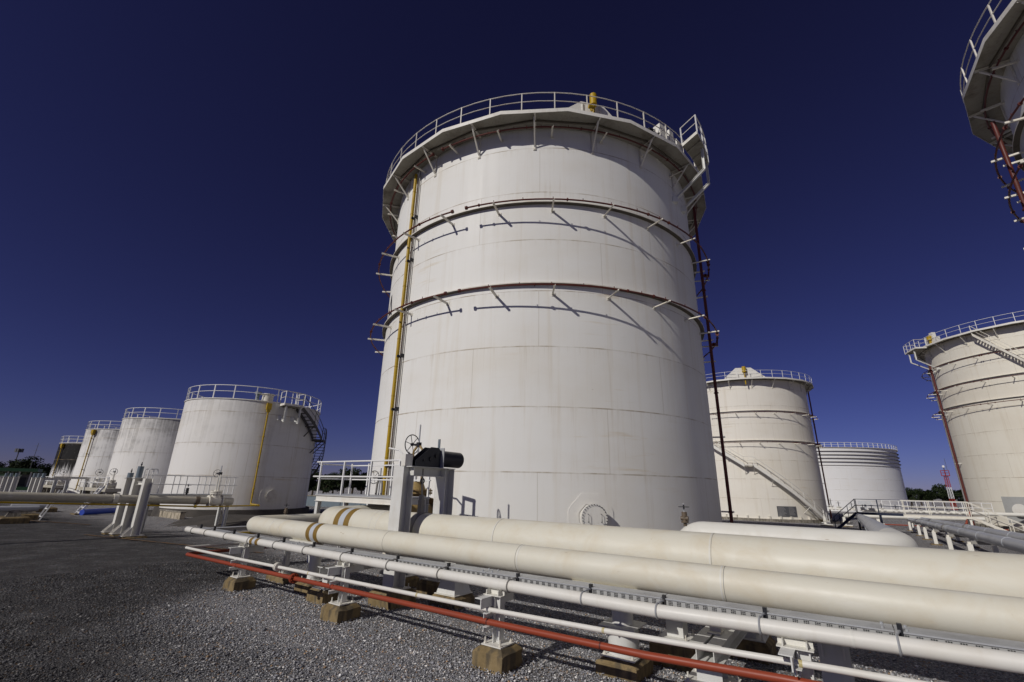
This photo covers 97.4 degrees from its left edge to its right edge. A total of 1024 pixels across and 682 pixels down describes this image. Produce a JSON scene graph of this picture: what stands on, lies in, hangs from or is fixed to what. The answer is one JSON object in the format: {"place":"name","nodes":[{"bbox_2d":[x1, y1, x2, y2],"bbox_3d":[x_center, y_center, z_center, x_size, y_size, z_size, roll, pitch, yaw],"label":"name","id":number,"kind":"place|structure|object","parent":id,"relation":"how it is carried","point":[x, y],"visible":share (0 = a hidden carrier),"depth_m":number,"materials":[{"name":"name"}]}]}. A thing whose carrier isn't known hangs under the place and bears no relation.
{"place":"outdoors","nodes":[
{"label":"outdoors","id":0,"kind":"place"},
{"bbox_2d":[0,491,233,504],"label":"cream pipeline","id":1,"kind":"object","parent":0,"point":[60,497],"visible":0.96,"depth_m":16.92,"materials":[{"name":"paint"}]},
{"bbox_2d":[0,501,257,507],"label":"yellow pipe","id":2,"kind":"object","parent":1,"relation":"attached to","point":[8,502],"visible":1,"depth_m":17.16,"materials":[{"name":"metal"}]},
{"bbox_2d":[205,466,223,505],"bbox_3d":[-13.349,6.561,20.394,0.560,1.760,0.572,-11,-22,34],"label":"gate valve","id":3,"kind":"object","parent":1,"relation":"attached to","point":[215,498],"visible":0.99,"depth_m":20.18,"materials":[{"name":"beige paint"}]},
{"bbox_2d":[165,514,260,529],"bbox_3d":[-14.790,9.918,24.779,8.257,0.573,7.530,1,-18,0],"label":"asphalt mound","id":4,"kind":"object","parent":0,"point":[231,520],"visible":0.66,"depth_m":22.76,"materials":[{"name":"asphalt"}]},
{"bbox_2d":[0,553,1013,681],"bbox_3d":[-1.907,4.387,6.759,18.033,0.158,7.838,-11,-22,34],"label":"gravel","id":5,"kind":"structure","parent":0,"point":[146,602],"depth_m":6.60,"materials":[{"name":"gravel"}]},
{"bbox_2d":[0,482,1023,681],"bbox_3d":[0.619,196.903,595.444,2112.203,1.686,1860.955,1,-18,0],"label":"ground","id":6,"kind":"structure","parent":0,"point":[35,548],"depth_m":7.35,"materials":[{"name":"gravel"}]},
{"bbox_2d":[0,471,8,491],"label":"spring column","id":7,"kind":"structure","parent":6,"relation":"on","point":[3,482],"depth_m":45.19,"materials":[{"name":"metal"}]},
{"bbox_2d":[3,471,13,491],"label":"spring column","id":8,"kind":"structure","parent":6,"relation":"on","point":[8,483],"depth_m":43.80,"materials":[{"name":"metal"}]},
{"bbox_2d":[0,475,21,491],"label":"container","id":9,"kind":"object","parent":6,"relation":"on","point":[1,477],"visible":0.23,"depth_m":58.99,"materials":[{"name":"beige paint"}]},
{"bbox_2d":[9,472,18,491],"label":"spring column","id":10,"kind":"structure","parent":6,"relation":"on","point":[13,484],"depth_m":42.42,"materials":[{"name":"metal"}]},
{"bbox_2d":[1,459,34,472],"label":"tree","id":11,"kind":"object","parent":6,"relation":"on","point":[9,461],"visible":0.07,"depth_m":134.11,"materials":[{"name":"green plant"}]},
{"bbox_2d":[0,506,39,523],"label":"pipe plinth","id":12,"kind":"structure","parent":6,"relation":"on","point":[13,515],"depth_m":21.52,"materials":[{"name":"concrete"}]},
{"bbox_2d":[0,468,42,489],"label":"shed","id":13,"kind":"structure","parent":6,"relation":"on","point":[23,482],"depth_m":84.41,"materials":[{"name":"green paint"}]},
{"bbox_2d":[17,477,26,485],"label":"window","id":14,"kind":"structure","parent":13,"relation":"in","point":[21,482],"depth_m":84.48,"materials":[{"name":"glass"}]},
{"bbox_2d":[10,456,44,474],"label":"tree","id":15,"kind":"object","parent":6,"relation":"on","point":[25,463],"visible":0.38,"depth_m":133.26,"materials":[{"name":"green plant"}]},
{"bbox_2d":[10,504,47,519],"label":"pipe plinth","id":16,"kind":"structure","parent":6,"relation":"on","point":[33,516],"depth_m":23.60,"materials":[{"name":"concrete"}]},
{"bbox_2d":[27,472,36,491],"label":"spring column","id":17,"kind":"structure","parent":6,"relation":"on","point":[32,481],"depth_m":38.75,"materials":[{"name":"metal"}]},
{"bbox_2d":[31,471,41,491],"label":"spring column","id":18,"kind":"structure","parent":6,"relation":"on","point":[36,483],"depth_m":37.88,"materials":[{"name":"metal"}]},
{"bbox_2d":[36,472,46,492],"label":"spring column","id":19,"kind":"structure","parent":6,"relation":"on","point":[40,485],"depth_m":37.01,"materials":[{"name":"metal"}]},
{"bbox_2d":[37,463,52,481],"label":"tree","id":20,"kind":"object","parent":6,"relation":"on","point":[47,469],"visible":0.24,"depth_m":132.25,"materials":[{"name":"green plant"}]},
{"bbox_2d":[38,490,62,519],"bbox_3d":[-24.424,8.652,23.769,0.877,1.520,0.575,-11,-22,34],"label":"access ladder","id":21,"kind":"object","parent":6,"relation":"on","point":[47,508],"visible":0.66,"depth_m":23.62,"materials":[{"name":"metal"}]},
{"bbox_2d":[38,502,62,511],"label":"pipe plinth","id":22,"kind":"structure","parent":6,"relation":"on","point":[53,509],"depth_m":29.53,"materials":[{"name":"concrete"}]},
{"bbox_2d":[45,478,70,492],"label":"goal frame","id":23,"kind":"object","parent":6,"relation":"on","point":[66,484],"visible":0.4,"depth_m":42.67,"materials":[{"name":"grey paint"}]},
{"bbox_2d":[70,486,104,514],"bbox_3d":[-27.030,10.186,28.697,1.000,1.823,1.144,-11,-22,34],"label":"access ladder","id":24,"kind":"object","parent":6,"relation":"on","point":[85,506],"visible":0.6,"depth_m":28.60,"materials":[{"name":"metal"}]},
{"bbox_2d":[79,508,115,514],"bbox_3d":[-26.280,11.133,29.530,0.340,0.370,3.947,0,-18,5],"label":"blue pipe","id":25,"kind":"object","parent":6,"relation":"on","point":[96,511],"visible":0.66,"depth_m":28.45,"materials":[{"name":"metal"}]},
{"bbox_2d":[101,470,133,534],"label":"spring column","id":26,"kind":"structure","parent":6,"relation":"on","point":[119,511],"depth_m":18.68,"materials":[{"name":"metal"}]},
{"bbox_2d":[109,462,143,536],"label":"spring column","id":27,"kind":"structure","parent":6,"relation":"on","point":[128,513],"depth_m":18.16,"materials":[{"name":"metal"}]},
{"bbox_2d":[119,478,153,538],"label":"spring column","id":28,"kind":"structure","parent":6,"relation":"on","point":[133,531],"depth_m":17.49,"materials":[{"name":"metal"}]},
{"bbox_2d":[159,509,186,519],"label":"concrete block","id":29,"kind":"structure","parent":6,"relation":"on","point":[172,514],"depth_m":27.59,"materials":[{"name":"concrete"}]},
{"bbox_2d":[84,534,262,552],"bbox_3d":[-12.332,7.147,15.951,9.386,0.045,0.241,-6,-19,20],"label":"soil strip","id":30,"kind":"object","parent":6,"relation":"on","point":[161,542],"visible":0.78,"depth_m":16.01,"materials":[{"name":"soil"}]},
{"bbox_2d":[140,468,238,532],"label":"valve platform","id":31,"kind":"structure","parent":6,"relation":"on","point":[225,511],"depth_m":20.90,"materials":[{"name":"metal"}]},
{"bbox_2d":[111,510,323,515],"bbox_3d":[-23.023,14.362,37.710,18.880,0.471,18.721,1,-18,0],"label":"asphalt apron","id":32,"kind":"object","parent":6,"relation":"on","point":[150,512],"visible":0.03,"depth_m":38.02,"materials":[{"name":"asphalt"}]},
{"bbox_2d":[151,384,326,516],"bbox_3d":[-22.733,9.945,39.064,11.885,10.240,11.524,1,-18,0],"label":"storage tank","id":33,"kind":"object","parent":32,"relation":"on","point":[263,449],"visible":0.98,"depth_m":35.08,"materials":[{"name":"metal"}]},
{"bbox_2d":[223,543,264,591],"bbox_3d":[-5.559,4.821,9.370,0.463,1.117,0.710,-11,-22,34],"label":"pipe support","id":34,"kind":"object","parent":6,"relation":"on","point":[241,580],"visible":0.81,"depth_m":9.27,"materials":[{"name":"concrete"}]},
{"bbox_2d":[266,547,300,583],"bbox_3d":[-5.146,5.172,10.296,0.892,1.080,0.855,5,-19,-12],"label":"pipe support","id":35,"kind":"object","parent":6,"relation":"on","point":[286,558],"visible":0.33,"depth_m":10.21,"materials":[{"name":"metal"}]},
{"bbox_2d":[294,544,322,595],"bbox_3d":[-4.096,4.798,9.280,0.478,1.197,0.467,-11,-22,34],"label":"pipe support","id":36,"kind":"object","parent":6,"relation":"on","point":[304,588],"visible":0.41,"depth_m":9.19,"materials":[{"name":"metal"}]},
{"bbox_2d":[247,513,1023,641],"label":"cream pipeline","id":37,"kind":"object","parent":36,"relation":"on","point":[981,614],"visible":0.93,"depth_m":5.10,"materials":[{"name":"paint"}]},
{"bbox_2d":[309,470,322,494],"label":"tree","id":38,"kind":"object","parent":6,"relation":"on","point":[314,482],"visible":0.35,"depth_m":121.96,"materials":[{"name":"green plant"}]},
{"bbox_2d":[312,474,334,493],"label":"tree","id":39,"kind":"object","parent":6,"relation":"on","point":[324,483],"visible":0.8,"depth_m":115.98,"materials":[{"name":"green plant"}]},
{"bbox_2d":[327,472,340,493],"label":"tree","id":40,"kind":"object","parent":6,"relation":"on","point":[333,487],"visible":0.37,"depth_m":121.92,"materials":[{"name":"green plant"}]},
{"bbox_2d":[306,495,365,506],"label":"bund wall","id":41,"kind":"structure","parent":6,"relation":"on","point":[310,501],"depth_m":53.82,"materials":[{"name":"grey concrete"}]},
{"bbox_2d":[320,562,363,624],"bbox_3d":[-2.762,4.276,7.479,0.463,1.099,0.710,-11,-22,34],"label":"pipe support","id":42,"kind":"object","parent":6,"relation":"on","point":[341,609],"visible":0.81,"depth_m":7.36,"materials":[{"name":"concrete"}]},
{"bbox_2d":[333,468,354,493],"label":"tree","id":43,"kind":"object","parent":6,"relation":"on","point":[345,484],"visible":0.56,"depth_m":115.99,"materials":[{"name":"green plant"}]},
{"bbox_2d":[348,467,361,493],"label":"tree","id":44,"kind":"object","parent":6,"relation":"on","point":[356,473],"visible":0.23,"depth_m":122.11,"materials":[{"name":"green plant"}]},
{"bbox_2d":[354,474,366,493],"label":"tree","id":45,"kind":"object","parent":6,"relation":"on","point":[360,486],"visible":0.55,"depth_m":118.41,"materials":[{"name":"green plant"}]},
{"bbox_2d":[306,546,419,605],"bbox_3d":[-2.958,4.839,9.324,0.508,1.186,2.407,-11,-22,34],"label":"pipe trestle","id":46,"kind":"object","parent":6,"relation":"on","point":[318,595],"visible":0.34,"depth_m":8.44,"materials":[{"name":"concrete"}]},
{"bbox_2d":[307,459,430,563],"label":"valve platform","id":47,"kind":"structure","parent":6,"relation":"on","point":[365,498],"depth_m":12.77,"materials":[{"name":"metal"}]},
{"bbox_2d":[368,468,382,504],"bbox_3d":[-4.286,5.003,14.389,0.620,1.815,0.728,-11,-22,34],"label":"gate valve","id":48,"kind":"object","parent":47,"relation":"on","point":[378,488],"visible":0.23,"depth_m":14.48,"materials":[{"name":"grey metal"}]},
{"bbox_2d":[389,447,420,481],"bbox_3d":[-3.670,5.377,15.014,1.435,3.593,0.174,-7,-20,23],"label":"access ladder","id":49,"kind":"object","parent":6,"relation":"on","point":[410,450],"visible":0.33,"depth_m":15.45,"materials":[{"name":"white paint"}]},
{"bbox_2d":[367,466,454,610],"bbox_3d":[-1.869,4.007,9.188,0.628,2.753,1.828,-11,-22,34],"label":"portal frame","id":50,"kind":"object","parent":6,"relation":"on","point":[401,499],"visible":0.54,"depth_m":8.99,"materials":[{"name":"metal"}]},
{"bbox_2d":[401,454,412,465],"bbox_3d":[-2.173,2.455,9.274,0.150,0.235,0.200,-11,-22,34],"label":"junction box","id":51,"kind":"object","parent":50,"relation":"on","point":[406,459],"visible":0.96,"depth_m":9.21,"materials":[{"name":"white metal"}]},
{"bbox_2d":[412,439,463,513],"bbox_3d":[-1.665,2.922,9.809,0.380,1.540,1.420,-11,-22,34],"label":"motor","id":52,"kind":"object","parent":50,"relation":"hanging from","point":[438,457],"visible":0.96,"depth_m":9.73,"materials":[{"name":"black metal"}]},
{"bbox_2d":[429,562,474,610],"bbox_3d":[-1.117,4.706,8.649,0.627,1.150,0.628,-11,-22,34],"label":"pipe pedestal","id":53,"kind":"object","parent":6,"relation":"on","point":[456,591],"visible":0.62,"depth_m":8.46,"materials":[{"name":"metal"}]},
{"bbox_2d":[318,505,1023,597],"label":"cream pipeline","id":54,"kind":"object","parent":53,"relation":"on","point":[983,572],"visible":0.6,"depth_m":5.74,"materials":[{"name":"paint"}]},
{"bbox_2d":[405,425,433,513],"bbox_3d":[-2.952,4.228,13.858,1.080,3.275,1.300,-11,-22,34],"label":"gate valve","id":55,"kind":"object","parent":54,"relation":"attached to","point":[417,486],"visible":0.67,"depth_m":13.70,"materials":[{"name":"yellow paint"}]},
{"bbox_2d":[472,588,522,675],"bbox_3d":[-0.136,3.760,5.706,0.462,1.093,0.710,-11,-22,34],"label":"pipe support","id":56,"kind":"object","parent":6,"relation":"on","point":[497,652],"visible":0.89,"depth_m":5.56,"materials":[{"name":"concrete"}]},
{"bbox_2d":[185,547,820,681],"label":"red fire pipe","id":57,"kind":"object","parent":56,"relation":"on","point":[293,578],"visible":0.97,"depth_m":5.11,"materials":[{"name":"metal"}]},
{"bbox_2d":[185,524,1023,673],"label":"white conduit","id":58,"kind":"object","parent":56,"relation":"on","point":[981,657],"visible":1,"depth_m":4.41,"materials":[{"name":"metal"}]},
{"bbox_2d":[201,527,1023,652],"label":"cable tray","id":59,"kind":"object","parent":58,"relation":"attached to","point":[948,637],"visible":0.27,"depth_m":4.60,"materials":[{"name":"metal"}]},
{"bbox_2d":[211,526,246,529],"bbox_3d":[-5.902,5.640,13.911,0.260,0.069,6.500,-11,-22,34],"label":"cable tray","id":60,"kind":"object","parent":59,"relation":"attached to","point":[234,527],"visible":0.02,"depth_m":11.81,"materials":[{"name":"metal"}]},
{"bbox_2d":[366,92,733,530],"bbox_3d":[1.717,0.727,27.086,20.186,20.015,20.215,1,-18,0],"label":"storage tank","id":61,"kind":"object","parent":6,"relation":"on","point":[543,332],"visible":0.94,"depth_m":19.28,"materials":[{"name":"metal"}]},
{"bbox_2d":[596,592,652,681],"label":"pipe support","id":62,"kind":"object","parent":6,"relation":"on","point":[620,666],"visible":0.64,"depth_m":5.41,"materials":[{"name":"concrete"}]},
{"bbox_2d":[649,600,695,672],"bbox_3d":[2.199,3.921,6.003,0.558,1.130,0.608,-11,-22,34],"label":"pipe pedestal","id":63,"kind":"object","parent":6,"relation":"on","point":[677,630],"visible":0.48,"depth_m":5.83,"materials":[{"name":"concrete"}]},
{"bbox_2d":[683,606,776,681],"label":"pipe trestle","id":64,"kind":"object","parent":6,"relation":"on","point":[739,640],"visible":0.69,"depth_m":4.98,"materials":[{"name":"metal"}]},
{"bbox_2d":[776,636,814,679],"bbox_3d":[2.596,3.204,3.867,0.461,1.125,0.710,-11,-22,34],"label":"pipe support","id":65,"kind":"object","parent":6,"relation":"on","point":[792,649],"visible":0.84,"depth_m":3.94,"materials":[{"name":"metal"}]},
{"bbox_2d":[185,539,928,681],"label":"thin white pipe","id":66,"kind":"object","parent":65,"relation":"on","point":[864,674],"visible":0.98,"depth_m":4.71,"materials":[{"name":"metal"}]},
{"bbox_2d":[680,521,917,604],"bbox_3d":[5.724,4.471,8.354,4.815,1.920,2.297,1,-18,2],"label":"white pipeline","id":67,"kind":"object","parent":6,"relation":"on","point":[888,536],"visible":0.26,"depth_m":8.18,"materials":[{"name":"paint"}]},
{"bbox_2d":[678,503,688,525],"bbox_3d":[3.179,3.199,8.300,0.197,0.396,0.197,-11,-22,34],"label":"drain valve","id":68,"kind":"object","parent":67,"relation":"attached to","point":[684,517],"visible":1,"depth_m":8.26,"materials":[{"name":"brown metal"}]},
{"bbox_2d":[816,621,854,681],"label":"pipe support","id":69,"kind":"object","parent":6,"relation":"on","point":[830,654],"visible":0.42,"depth_m":4.50,"materials":[{"name":"metal"}]},
{"bbox_2d":[815,442,909,511],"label":"floating roof tank","id":70,"kind":"object","parent":6,"relation":"on","point":[857,473],"visible":0.4,"depth_m":103.31,"materials":[{"name":"metal"}]},
{"bbox_2d":[905,487,915,505],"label":"tree","id":71,"kind":"object","parent":6,"relation":"on","point":[910,491],"visible":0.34,"depth_m":177.00,"materials":[{"name":"green plant"}]},
{"bbox_2d":[843,514,985,520],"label":"white pipeline","id":72,"kind":"object","parent":6,"relation":"on","point":[902,517],"visible":0.57,"depth_m":44.90,"materials":[{"name":"paint"}]},
{"bbox_2d":[908,488,933,505],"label":"tree","id":73,"kind":"object","parent":6,"relation":"on","point":[917,496],"visible":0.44,"depth_m":172.16,"materials":[{"name":"green plant"}]},
{"bbox_2d":[911,522,943,534],"bbox_3d":[36.106,16.414,39.260,2.100,1.000,0.500,-11,-22,34],"label":"pipe trestle","id":74,"kind":"object","parent":6,"relation":"on","point":[913,527],"visible":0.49,"depth_m":39.58,"materials":[{"name":"white metal"}]},
{"bbox_2d":[919,517,1023,539],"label":"grey pipeline","id":75,"kind":"object","parent":74,"relation":"on","point":[1017,535],"visible":0.52,"depth_m":21.01,"materials":[{"name":"paint"}]},
{"bbox_2d":[917,489,938,505],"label":"tree","id":76,"kind":"object","parent":6,"relation":"on","point":[928,495],"visible":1,"depth_m":166.37,"materials":[{"name":"green plant"}]},
{"bbox_2d":[834,499,1023,531],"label":"footbridge","id":77,"kind":"object","parent":6,"relation":"on","point":[969,518],"visible":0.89,"depth_m":37.39,"materials":[{"name":"galvanised steel"},{"name":"grey steel"},{"name":"pale grey paint"}]},
{"bbox_2d":[881,500,993,511],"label":"railing","id":78,"kind":"object","parent":77,"relation":"attached to","point":[934,505],"visible":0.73,"depth_m":49.32,"materials":[{"name":"metal"}]},
{"bbox_2d":[916,524,952,537],"bbox_3d":[32.823,14.884,35.117,2.100,1.000,0.500,-11,-22,34],"label":"pipe trestle","id":79,"kind":"object","parent":6,"relation":"on","point":[919,530],"visible":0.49,"depth_m":35.46,"materials":[{"name":"white metal"}]},
{"bbox_2d":[930,483,954,506],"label":"tree","id":80,"kind":"object","parent":6,"relation":"on","point":[942,492],"visible":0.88,"depth_m":166.13,"materials":[{"name":"green plant"}]},
{"bbox_2d":[862,509,1023,516],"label":"white pipeline","id":81,"kind":"object","parent":6,"relation":"on","point":[974,513],"visible":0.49,"depth_m":47.00,"materials":[{"name":"paint"}]},
{"bbox_2d":[922,526,963,541],"bbox_3d":[29.541,13.353,30.974,2.100,1.000,0.500,-11,-22,34],"label":"pipe trestle","id":82,"kind":"object","parent":6,"relation":"on","point":[927,538],"visible":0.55,"depth_m":31.29,"materials":[{"name":"white metal"}]},
{"bbox_2d":[907,518,1023,553],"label":"grey pipeline","id":83,"kind":"object","parent":82,"relation":"on","point":[1013,544],"visible":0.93,"depth_m":17.05,"materials":[{"name":"paint"}]},
{"bbox_2d":[940,459,957,509],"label":"radio mast","id":84,"kind":"object","parent":6,"relation":"on","point":[946,478],"visible":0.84,"depth_m":132.97,"materials":[{"name":"metal"}]},
{"bbox_2d":[944,489,963,506],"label":"tree","id":85,"kind":"object","parent":6,"relation":"on","point":[958,496],"visible":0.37,"depth_m":165.42,"materials":[{"name":"green plant"}]},
{"bbox_2d":[930,530,979,547],"bbox_3d":[26.077,11.740,26.606,2.100,1.000,0.500,-11,-22,34],"label":"pipe trestle","id":86,"kind":"object","parent":6,"relation":"on","point":[934,536],"visible":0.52,"depth_m":26.94,"materials":[{"name":"white metal"}]},
{"bbox_2d":[945,534,998,552],"bbox_3d":[22.614,10.086,22.123,2.100,1.000,0.500,-11,-22,34],"label":"pipe trestle","id":87,"kind":"object","parent":6,"relation":"on","point":[950,545],"visible":0.38,"depth_m":22.48,"materials":[{"name":"white metal"}]},
{"bbox_2d":[966,541,990,550],"bbox_3d":[19.142,8.434,17.645,2.100,1.000,0.500,-11,-22,34],"label":"pipe trestle","id":88,"kind":"object","parent":6,"relation":"on","point":[969,545],"visible":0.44,"depth_m":18.08,"materials":[{"name":"white metal"}]},
{"bbox_2d":[960,0,1023,248],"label":"storage tank","id":89,"kind":"object","parent":6,"relation":"on","point":[992,94],"visible":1,"depth_m":17.83,"materials":[{"name":"metal"}]},
{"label":"pipe support","id":90,"kind":"object","parent":6,"relation":"on","visible":0},
{"bbox_2d":[855,513,892,530],"bbox_3d":[21.871,11.129,28.016,0.510,1.590,48.391,-11,-22,34],"label":"grey pipeline","id":91,"kind":"object","parent":90,"relation":"on","point":[868,523],"visible":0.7,"depth_m":14.05,"materials":[{"name":"paint"}]},
{"bbox_2d":[0,0,1023,490],"label":"sky","id":92,"kind":"structure","parent":0,"point":[191,191],"materials":[{"name":"blue"}]},
{"bbox_2d":[818,520,851,523],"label":"asphalt apron","id":93,"kind":"object","parent":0,"point":[837,522],"visible":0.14,"depth_m":57.23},
{"bbox_2d":[706,366,832,522],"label":"storage tank","id":94,"kind":"object","parent":93,"relation":"on","point":[772,463],"visible":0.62,"depth_m":60.12,"materials":[{"name":"metal"}]},
{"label":"asphalt apron","id":95,"kind":"structure","parent":0,"visible":0},
{"bbox_2d":[903,311,1023,530],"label":"storage tank","id":96,"kind":"object","parent":95,"relation":"on","point":[976,377],"visible":0.97,"depth_m":49.41,"materials":[{"name":"metal"}]},
{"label":"asphalt apron","id":97,"kind":"structure","parent":0,"visible":0},
{"bbox_2d":[50,476,89,493],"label":"goal frame","id":98,"kind":"object","parent":97,"relation":"on","point":[55,482],"visible":0.51,"depth_m":45.67,"materials":[{"name":"grey paint"}]},
{"bbox_2d":[78,477,120,503],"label":"valve platform","id":99,"kind":"structure","parent":97,"relation":"on","point":[106,490],"depth_m":44.18,"materials":[{"name":"beige paint"}]},
{"bbox_2d":[89,468,103,487],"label":"gate valve","id":100,"kind":"object","parent":99,"relation":"on","point":[95,484],"visible":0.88,"depth_m":45.94,"materials":[{"name":"white metal"}]},
{"bbox_2d":[105,468,117,487],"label":"gate valve","id":101,"kind":"object","parent":99,"relation":"on","point":[112,483],"visible":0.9,"depth_m":43.55,"materials":[{"name":"beige paint"}]},
{"bbox_2d":[103,407,182,504],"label":"storage tank","id":102,"kind":"object","parent":97,"relation":"on","point":[148,442],"visible":0.32,"depth_m":47.16,"materials":[{"name":"metal"}]},
{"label":"asphalt apron","id":103,"kind":"structure","parent":0,"visible":0},
{"bbox_2d":[41,476,64,492],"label":"valve platform","id":104,"kind":"structure","parent":103,"relation":"on","point":[46,488],"depth_m":56.60,"materials":[{"name":"beige paint"}]},
{"bbox_2d":[67,421,121,493],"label":"storage tank","id":105,"kind":"object","parent":103,"relation":"on","point":[96,449],"visible":0.34,"depth_m":58.70,"materials":[{"name":"metal"}]},
{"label":"manifold valve","id":106,"kind":"object","parent":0,"visible":0},
{"bbox_2d":[858,501,871,508],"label":"junction box","id":107,"kind":"object","parent":106,"relation":"attached to","point":[865,502],"visible":1,"depth_m":50.11,"materials":[{"name":"grey paint"}]},
{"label":"asphalt apron","id":108,"kind":"structure","parent":0,"visible":0},
{"bbox_2d":[48,436,82,492],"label":"storage tank","id":109,"kind":"object","parent":108,"relation":"on","point":[66,456],"visible":0.27,"depth_m":70.35,"materials":[{"name":"metal"}]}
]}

